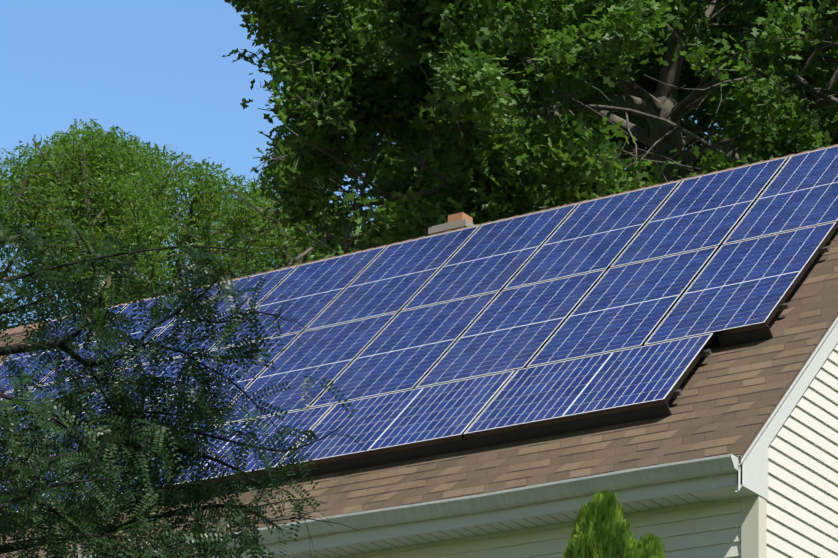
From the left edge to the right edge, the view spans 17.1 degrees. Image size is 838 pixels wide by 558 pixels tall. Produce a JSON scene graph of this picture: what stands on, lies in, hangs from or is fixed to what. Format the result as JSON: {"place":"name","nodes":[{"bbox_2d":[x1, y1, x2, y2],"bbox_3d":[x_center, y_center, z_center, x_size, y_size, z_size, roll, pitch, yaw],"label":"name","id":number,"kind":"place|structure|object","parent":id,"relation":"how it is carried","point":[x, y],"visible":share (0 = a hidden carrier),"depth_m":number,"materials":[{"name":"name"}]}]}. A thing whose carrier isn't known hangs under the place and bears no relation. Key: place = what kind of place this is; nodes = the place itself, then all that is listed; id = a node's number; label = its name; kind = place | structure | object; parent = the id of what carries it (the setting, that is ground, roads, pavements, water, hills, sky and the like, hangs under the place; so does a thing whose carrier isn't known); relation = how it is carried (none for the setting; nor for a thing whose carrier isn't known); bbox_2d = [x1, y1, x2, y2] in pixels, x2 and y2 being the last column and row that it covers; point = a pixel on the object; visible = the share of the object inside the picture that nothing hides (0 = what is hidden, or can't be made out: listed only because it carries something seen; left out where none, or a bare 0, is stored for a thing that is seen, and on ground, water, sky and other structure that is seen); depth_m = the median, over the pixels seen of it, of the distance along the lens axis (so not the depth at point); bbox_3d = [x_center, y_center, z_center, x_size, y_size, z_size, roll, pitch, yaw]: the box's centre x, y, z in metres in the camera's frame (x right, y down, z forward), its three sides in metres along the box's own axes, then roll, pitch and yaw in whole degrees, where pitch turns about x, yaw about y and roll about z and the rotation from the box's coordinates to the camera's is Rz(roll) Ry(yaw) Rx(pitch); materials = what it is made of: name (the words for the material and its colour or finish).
{"place":"outdoors","nodes":[
{"label":"outdoors","id":0,"kind":"place"},
{"bbox_2d":[0,119,371,329],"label":"tree","id":1,"kind":"object","parent":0,"point":[113,170],"depth_m":55.12,"materials":[{"name":"green plant"}]},
{"bbox_2d":[0,216,392,557],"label":"locust","id":2,"kind":"object","parent":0,"point":[112,428],"depth_m":14.38},
{"bbox_2d":[18,273,285,557],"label":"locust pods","id":3,"kind":"object","parent":2,"relation":"hanging from","point":[154,375],"visible":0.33,"depth_m":14.46,"materials":[{"name":"plant"}]},
{"bbox_2d":[0,0,717,329],"label":"sky","id":4,"kind":"structure","parent":0,"point":[157,71],"materials":[{"name":"blue"}]},
{"bbox_2d":[428,219,474,234],"bbox_3d":[0.388,-0.435,26.559,0.430,0.085,0.430,-12,-26,33],"label":"chimney cap","id":5,"kind":"object","parent":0,"point":[449,226],"visible":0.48,"depth_m":26.39,"materials":[{"name":"grey concrete"}]},
{"bbox_2d":[448,212,472,222],"bbox_3d":[0.393,-0.535,26.599,0.170,0.130,0.170,-12,-26,33],"label":"chimney flue","id":6,"kind":"object","parent":5,"relation":"on","point":[456,216],"visible":0.35,"depth_m":26.55,"materials":[{"name":"orange ceramic"}]},
{"bbox_2d":[222,0,837,266],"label":"tree","id":7,"kind":"object","parent":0,"point":[476,63],"depth_m":31.80,"materials":[{"name":"green plant"}]},
{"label":"house","id":8,"kind":"structure","parent":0},
{"bbox_2d":[736,315,837,457],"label":"roof","id":9,"kind":"structure","parent":8,"relation":"on","point":[786,390],"depth_m":18.92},
{"bbox_2d":[0,228,837,557],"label":"roof front","id":10,"kind":"structure","parent":9,"relation":"on","point":[726,400],"depth_m":19.63,"materials":[{"name":"brown"}]},
{"bbox_2d":[0,144,837,337],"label":"ridge cap","id":11,"kind":"object","parent":10,"relation":"on","point":[16,331],"visible":0.15,"depth_m":25.29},
{"bbox_2d":[195,316,837,557],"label":"rake fascia","id":12,"kind":"object","parent":10,"relation":"on","point":[749,478],"visible":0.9,"depth_m":19.02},
{"bbox_2d":[78,454,737,557],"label":"gutter","id":13,"kind":"object","parent":12,"relation":"attached to","point":[621,480],"visible":0.71,"depth_m":19.12,"materials":[{"name":"white metal"}]},
{"bbox_2d":[667,246,829,402],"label":"pv rails","id":14,"kind":"object","parent":10,"relation":"on","point":[708,352],"visible":0.08,"depth_m":20.10,"materials":[{"name":"grey metal"}]},
{"bbox_2d":[0,326,772,527],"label":"skirt","id":15,"kind":"object","parent":14,"relation":"attached to","point":[542,430],"visible":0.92,"depth_m":20.06,"materials":[{"name":"black metal"}]},
{"bbox_2d":[0,146,837,515],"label":"pv frames","id":16,"kind":"object","parent":14,"relation":"on","point":[312,406],"visible":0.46,"depth_m":22.08,"materials":[{"name":"silver metal"}]},
{"bbox_2d":[0,147,837,508],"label":"solar cell gridlines","id":17,"kind":"object","parent":16,"relation":"in","point":[504,313],"visible":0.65,"depth_m":22.17,"materials":[{"name":"silver metal"}]},
{"bbox_2d":[0,147,837,510],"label":"solar panels","id":18,"kind":"object","parent":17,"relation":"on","point":[478,339],"visible":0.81,"depth_m":22.15,"materials":[{"name":"blue glass"}]},
{"label":"ground","id":19,"kind":"structure","parent":0,"visible":0},
{"bbox_2d":[364,501,740,557],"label":"front wall","id":20,"kind":"structure","parent":19,"relation":"on","point":[713,531],"depth_m":18.74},
{"bbox_2d":[267,492,712,557],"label":"soffit","id":21,"kind":"structure","parent":20,"relation":"attached to","point":[565,517],"depth_m":19.44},
{"bbox_2d":[333,498,740,557],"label":"board","id":22,"kind":"object","parent":20,"relation":"attached to","point":[537,529],"visible":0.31,"depth_m":19.40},
{"bbox_2d":[741,495,766,557],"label":"corner trim","id":23,"kind":"structure","parent":20,"relation":"attached to","point":[753,529],"depth_m":18.33,"materials":[{"name":"beige plastic"}]},
{"bbox_2d":[766,342,837,557],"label":"gable wall","id":24,"kind":"structure","parent":19,"relation":"on","point":[802,511],"depth_m":19.07,"materials":[{"name":"beige plastic"}]},
{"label":"thuja wood","id":25,"kind":"object","parent":19,"relation":"on","visible":0},
{"bbox_2d":[562,490,665,557],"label":"thuja","id":26,"kind":"object","parent":25,"relation":"attached to","point":[601,526],"visible":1,"depth_m":17.28,"materials":[{"name":"green plant"}]}
]}

